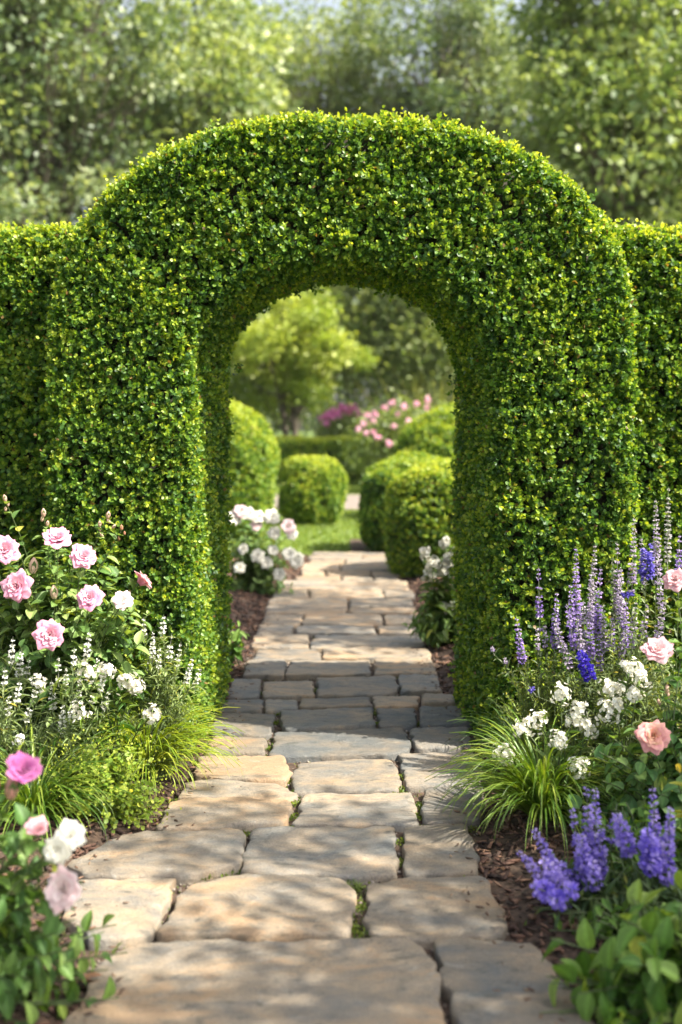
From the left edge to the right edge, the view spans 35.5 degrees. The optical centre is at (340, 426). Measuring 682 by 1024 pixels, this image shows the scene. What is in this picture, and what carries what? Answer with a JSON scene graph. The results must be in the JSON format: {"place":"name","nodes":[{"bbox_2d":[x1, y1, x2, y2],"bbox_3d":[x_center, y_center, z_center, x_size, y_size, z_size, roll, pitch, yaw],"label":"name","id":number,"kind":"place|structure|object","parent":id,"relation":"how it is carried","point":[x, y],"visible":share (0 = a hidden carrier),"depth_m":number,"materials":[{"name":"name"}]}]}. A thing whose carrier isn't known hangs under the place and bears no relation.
{"place":"outdoors","nodes":[
{"label":"outdoors","id":0,"kind":"place"},
{"bbox_2d":[228,431,385,557],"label":"ground","id":1,"kind":"structure","parent":0,"point":[310,432],"depth_m":15.13,"materials":[{"name":"green plant"}]},
{"bbox_2d":[0,219,81,718],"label":"hedge wall","id":2,"kind":"structure","parent":1,"relation":"on","point":[28,263],"depth_m":5.17,"materials":[{"name":"green plant"}]},
{"bbox_2d":[0,0,130,224],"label":"leafy tree","id":3,"kind":"object","parent":1,"relation":"on","point":[82,203],"visible":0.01,"depth_m":43.27,"materials":[{"name":"green plant"}]},
{"bbox_2d":[0,0,225,227],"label":"leafy tree","id":4,"kind":"object","parent":1,"relation":"on","point":[50,176],"visible":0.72,"depth_m":29.50,"materials":[{"name":"green plant"}]},
{"bbox_2d":[75,0,303,184],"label":"leafy tree","id":5,"kind":"object","parent":1,"relation":"on","point":[240,95],"visible":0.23,"depth_m":33.46,"materials":[{"name":"green plant"}]},
{"bbox_2d":[200,398,281,538],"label":"bush","id":6,"kind":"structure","parent":1,"relation":"on","point":[255,450],"depth_m":14.09,"materials":[{"name":"green plant"}]},
{"bbox_2d":[228,312,348,436],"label":"tall shrub","id":7,"kind":"object","parent":1,"relation":"on","point":[275,425],"visible":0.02,"depth_m":40.02,"materials":[{"name":"green plant"}]},
{"bbox_2d":[228,285,380,435],"bbox_3d":[-1.869,-1.748,35.697,5.433,6.568,5.988,0,0,32],"label":"multi stem tree","id":8,"kind":"object","parent":1,"relation":"on","point":[286,362],"visible":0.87,"depth_m":35.03,"materials":[{"name":"green plant"}]},
{"bbox_2d":[275,453,348,525],"bbox_3d":[-0.449,0.975,16.600,1.149,1.136,1.128,0,0,0],"label":"box ball","id":9,"kind":"object","parent":1,"relation":"on","point":[314,488],"visible":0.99,"depth_m":16.24,"materials":[{"name":"green plant"}]},
{"bbox_2d":[275,434,368,484],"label":"hedge","id":10,"kind":"object","parent":1,"relation":"on","point":[294,445],"visible":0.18,"depth_m":28.13,"materials":[{"name":"green plant"}]},
{"bbox_2d":[226,0,428,434],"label":"leafy tree","id":11,"kind":"object","parent":1,"relation":"on","point":[329,76],"visible":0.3,"depth_m":45.98,"materials":[{"name":"green plant"}]},
{"bbox_2d":[34,105,649,748],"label":"hedge arch","id":12,"kind":"structure","parent":1,"relation":"on","point":[182,263],"depth_m":4.81,"materials":[{"name":"green plant"}]},
{"bbox_2d":[259,284,430,436],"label":"tall shrub","id":13,"kind":"object","parent":1,"relation":"on","point":[352,308],"visible":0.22,"depth_m":42.61,"materials":[{"name":"green plant"}]},
{"bbox_2d":[309,393,380,460],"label":"magenta shrub","id":14,"kind":"object","parent":1,"relation":"on","point":[337,417],"visible":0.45,"depth_m":32.39,"materials":[{"name":"purple plant"}]},
{"bbox_2d":[350,539,382,551],"bbox_3d":[1.770,1.500,13.250,3.300,0.024,1.900,0,0,0],"label":"ball bed","id":15,"kind":"object","parent":1,"relation":"on","point":[357,545],"visible":0.02,"depth_m":13.37,"materials":[{"name":"soil"}]},
{"bbox_2d":[357,447,453,551],"bbox_3d":[0.951,0.891,12.936,1.517,1.289,1.550,0,0,0],"label":"box ball","id":16,"kind":"object","parent":15,"relation":"on","point":[376,479],"visible":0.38,"depth_m":12.58,"materials":[{"name":"green plant"}]},
{"bbox_2d":[335,388,446,481],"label":"pink shrub","id":17,"kind":"object","parent":1,"relation":"on","point":[388,444],"visible":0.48,"depth_m":24.25,"materials":[{"name":"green plant"}]},
{"bbox_2d":[333,361,454,454],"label":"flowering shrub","id":18,"kind":"object","parent":1,"relation":"on","point":[441,398],"visible":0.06,"depth_m":26.68,"materials":[{"name":"green plant"}]},
{"bbox_2d":[338,288,477,433],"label":"tall shrub","id":19,"kind":"object","parent":1,"relation":"on","point":[425,347],"visible":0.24,"depth_m":41.23,"materials":[{"name":"green plant"}]},
{"bbox_2d":[394,401,458,459],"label":"bush","id":20,"kind":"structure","parent":1,"relation":"on","point":[432,431],"depth_m":17.00,"materials":[{"name":"green plant"}]},
{"bbox_2d":[323,0,540,406],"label":"leafy tree","id":21,"kind":"object","parent":1,"relation":"on","point":[455,94],"visible":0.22,"depth_m":42.86,"materials":[{"name":"green plant"}]},
{"bbox_2d":[404,0,586,182],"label":"leafy tree","id":22,"kind":"object","parent":1,"relation":"on","point":[493,117],"visible":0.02,"depth_m":44.53,"materials":[{"name":"green plant"}]},
{"bbox_2d":[490,0,681,228],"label":"leafy tree","id":23,"kind":"object","parent":1,"relation":"on","point":[605,95],"visible":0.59,"depth_m":25.99,"materials":[{"name":"green plant"}]},
{"bbox_2d":[603,217,681,723],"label":"hedge wall","id":24,"kind":"structure","parent":1,"relation":"on","point":[653,255],"depth_m":5.17,"materials":[{"name":"green plant"}]},
{"bbox_2d":[274,495,359,508],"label":"gravel path","id":25,"kind":"structure","parent":0,"point":[352,502],"depth_m":21.45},
{"bbox_2d":[62,552,594,1023],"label":"path","id":26,"kind":"structure","parent":0,"point":[264,936],"depth_m":3.56,"materials":[{"name":"stone"}]},
{"bbox_2d":[78,603,508,1023],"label":"joint grit","id":27,"kind":"object","parent":26,"relation":"on","point":[356,914],"visible":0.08,"depth_m":3.91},
{"bbox_2d":[0,550,681,1023],"bbox_3d":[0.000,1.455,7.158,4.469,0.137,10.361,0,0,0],"label":"bark mulch","id":28,"kind":"object","parent":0,"point":[486,852],"visible":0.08,"depth_m":3.75,"materials":[{"name":"brown wood"}]},
{"bbox_2d":[0,640,50,803],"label":"white spire plant","id":29,"kind":"object","parent":28,"relation":"on","point":[6,711],"visible":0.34,"depth_m":4.10,"materials":[{"name":"green plant"}]},
{"bbox_2d":[0,697,118,789],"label":"grass clump","id":30,"kind":"object","parent":28,"relation":"on","point":[44,752],"visible":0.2,"depth_m":4.07,"materials":[{"name":"green plant"}]},
{"bbox_2d":[0,751,127,1023],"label":"rose bush","id":31,"kind":"object","parent":28,"relation":"on","point":[27,954],"visible":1,"depth_m":2.67,"materials":[{"name":"green plant"}]},
{"bbox_2d":[21,630,116,793],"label":"white spire plant","id":32,"kind":"object","parent":28,"relation":"on","point":[65,719],"visible":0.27,"depth_m":4.12,"materials":[{"name":"green plant"}]},
{"bbox_2d":[0,715,146,844],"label":"grass clump","id":33,"kind":"object","parent":28,"relation":"on","point":[33,798],"visible":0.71,"depth_m":3.84,"materials":[{"name":"green plant"}]},
{"bbox_2d":[0,495,175,749],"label":"rose bush","id":34,"kind":"object","parent":28,"relation":"on","point":[49,632],"visible":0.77,"depth_m":4.33,"materials":[{"name":"green plant"}]},
{"bbox_2d":[12,658,165,780],"bbox_3d":[-0.990,1.172,4.168,0.589,0.567,0.310,0,0,-21],"label":"stock plant","id":35,"kind":"object","parent":28,"relation":"on","point":[135,686],"visible":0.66,"depth_m":4.13,"materials":[{"name":"white plant"}]},
{"bbox_2d":[81,972,101,981],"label":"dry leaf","id":36,"kind":"object","parent":28,"relation":"on","point":[93,974],"visible":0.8,"depth_m":2.84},
{"bbox_2d":[29,722,181,832],"bbox_3d":[-0.900,1.304,4.000,0.602,0.351,0.433,0,0,0],"label":"lady mantle","id":37,"kind":"object","parent":28,"relation":"on","point":[119,806],"visible":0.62,"depth_m":3.95,"materials":[{"name":"green plant"}]},
{"bbox_2d":[61,683,246,796],"bbox_3d":[-0.792,1.276,4.415,0.801,0.378,0.866,0,0,0],"label":"grass clump","id":38,"kind":"object","parent":28,"relation":"on","point":[167,743],"visible":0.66,"depth_m":4.33,"materials":[{"name":"green plant"}]},
{"bbox_2d":[104,615,207,780],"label":"white spire plant","id":39,"kind":"object","parent":28,"relation":"on","point":[161,773],"visible":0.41,"depth_m":4.43,"materials":[{"name":"green plant"}]},
{"bbox_2d":[119,636,207,773],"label":"feathery shrub","id":40,"kind":"object","parent":28,"relation":"on","point":[168,713],"visible":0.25,"depth_m":4.44,"materials":[{"name":"green plant"}]},
{"bbox_2d":[225,621,249,665],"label":"leafy perennial","id":41,"kind":"object","parent":28,"relation":"on","point":[237,639],"visible":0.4,"depth_m":6.53,"materials":[{"name":"green plant"}]},
{"bbox_2d":[227,505,303,594],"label":"rose bush","id":42,"kind":"object","parent":28,"relation":"on","point":[253,569],"visible":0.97,"depth_m":9.24,"materials":[{"name":"white plant"}]},
{"bbox_2d":[80,637,477,1021],"bbox_3d":[-0.115,1.477,5.198,1.459,0.049,5.606,0,0,0],"label":"moss","id":43,"kind":"object","parent":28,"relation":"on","point":[355,926],"visible":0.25,"depth_m":3.83,"materials":[{"name":"green plant"}]},
{"bbox_2d":[345,878,365,891],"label":"weed tuft","id":44,"kind":"object","parent":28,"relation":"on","point":[356,887],"visible":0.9,"depth_m":3.40,"materials":[{"name":"green plant"}]},
{"bbox_2d":[382,458,457,577],"bbox_3d":[1.104,0.925,10.702,1.414,1.229,1.363,0,0,0],"label":"box ball","id":45,"kind":"object","parent":28,"relation":"on","point":[418,499],"visible":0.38,"depth_m":10.26,"materials":[{"name":"green plant"}]},
{"bbox_2d":[402,536,459,649],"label":"white flower plant","id":46,"kind":"object","parent":28,"relation":"on","point":[435,627],"visible":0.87,"depth_m":7.09,"materials":[{"name":"green plant"}]},
{"bbox_2d":[442,694,554,776],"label":"grass clump","id":47,"kind":"object","parent":28,"relation":"on","point":[489,738],"visible":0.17,"depth_m":4.65,"materials":[{"name":"green plant"}]},
{"bbox_2d":[424,701,636,854],"bbox_3d":[0.737,1.253,3.895,0.861,0.421,0.943,0,0,0],"label":"grass clump","id":48,"kind":"object","parent":28,"relation":"on","point":[540,791],"visible":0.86,"depth_m":3.85,"materials":[{"name":"green plant"}]},
{"bbox_2d":[490,567,582,757],"bbox_3d":[0.832,1.021,4.497,0.408,0.861,0.271,0,0,10],"label":"salvia plant","id":49,"kind":"object","parent":28,"relation":"on","point":[540,653],"visible":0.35,"depth_m":4.46,"materials":[{"name":"purple plant"}]},
{"bbox_2d":[485,647,601,767],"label":"feathery shrub","id":50,"kind":"object","parent":28,"relation":"on","point":[549,706],"visible":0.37,"depth_m":4.40,"materials":[{"name":"green plant"}]},
{"bbox_2d":[492,681,601,819],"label":"stock plant","id":51,"kind":"object","parent":28,"relation":"on","point":[575,716],"visible":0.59,"depth_m":3.98,"materials":[{"name":"white plant"}]},
{"bbox_2d":[564,546,603,755],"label":"salvia plant","id":52,"kind":"object","parent":28,"relation":"on","point":[591,615],"visible":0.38,"depth_m":4.45,"materials":[{"name":"purple plant"}]},
{"bbox_2d":[534,750,636,833],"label":"feathery shrub","id":53,"kind":"object","parent":28,"relation":"on","point":[599,790],"visible":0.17,"depth_m":3.83,"materials":[{"name":"green plant"}]},
{"bbox_2d":[516,785,658,924],"bbox_3d":[0.744,1.319,3.208,0.453,0.445,0.290,0,0,0],"label":"salvia plant","id":54,"kind":"object","parent":28,"relation":"on","point":[589,864],"visible":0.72,"depth_m":3.16,"materials":[{"name":"purple plant"}]},
{"bbox_2d":[527,543,671,758],"bbox_3d":[1.099,0.969,4.277,0.647,0.999,0.294,0,0,-19],"label":"blue flower plant","id":55,"kind":"object","parent":28,"relation":"on","point":[585,659],"visible":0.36,"depth_m":4.28,"materials":[{"name":"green plant"}]},
{"bbox_2d":[530,785,681,929],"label":"salvia plant","id":56,"kind":"object","parent":28,"relation":"on","point":[651,847],"visible":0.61,"depth_m":3.10,"materials":[{"name":"purple plant"}]},
{"bbox_2d":[547,601,665,774],"bbox_3d":[1.097,1.087,4.350,0.446,0.768,0.306,0,0,-28],"label":"salvia plant","id":57,"kind":"object","parent":28,"relation":"on","point":[569,657],"visible":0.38,"depth_m":4.33,"materials":[{"name":"purple plant"}]},
{"bbox_2d":[549,885,665,941],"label":"leafy perennial","id":58,"kind":"object","parent":28,"relation":"on","point":[604,927],"visible":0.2,"depth_m":3.00,"materials":[{"name":"green plant"}]},
{"bbox_2d":[539,870,681,1023],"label":"broadleaf shrub","id":59,"kind":"object","parent":28,"relation":"on","point":[637,967],"visible":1,"depth_m":2.63,"materials":[{"name":"green plant"}]},
{"bbox_2d":[553,621,681,776],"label":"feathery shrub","id":60,"kind":"object","parent":28,"relation":"on","point":[614,672],"visible":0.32,"depth_m":4.29,"materials":[{"name":"green plant"}]},
{"bbox_2d":[588,657,652,805],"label":"stock plant","id":61,"kind":"object","parent":28,"relation":"on","point":[631,693],"visible":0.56,"depth_m":3.99,"materials":[{"name":"white plant"}]},
{"bbox_2d":[564,795,681,884],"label":"leafy perennial","id":62,"kind":"object","parent":28,"relation":"on","point":[644,816],"visible":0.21,"depth_m":3.41,"materials":[{"name":"green plant"}]},
{"bbox_2d":[568,568,681,852],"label":"rose bush","id":63,"kind":"object","parent":28,"relation":"on","point":[660,740],"visible":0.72,"depth_m":3.68,"materials":[{"name":"green plant"}]},
{"bbox_2d":[596,517,660,739],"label":"salvia plant","id":64,"kind":"object","parent":28,"relation":"on","point":[621,602],"visible":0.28,"depth_m":4.45,"materials":[{"name":"purple plant"}]},
{"bbox_2d":[639,487,681,727],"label":"salvia plant","id":65,"kind":"object","parent":28,"relation":"on","point":[654,582],"visible":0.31,"depth_m":4.49,"materials":[{"name":"purple plant"}]},
{"bbox_2d":[669,764,681,841],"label":"golden leaf shrub","id":66,"kind":"object","parent":28,"relation":"on","point":[678,767],"visible":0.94,"depth_m":3.31,"materials":[{"name":"plant"}]},
{"bbox_2d":[18,0,673,430],"label":"sky","id":67,"kind":"structure","parent":0,"point":[327,3],"materials":[{"name":"white"}]}
]}

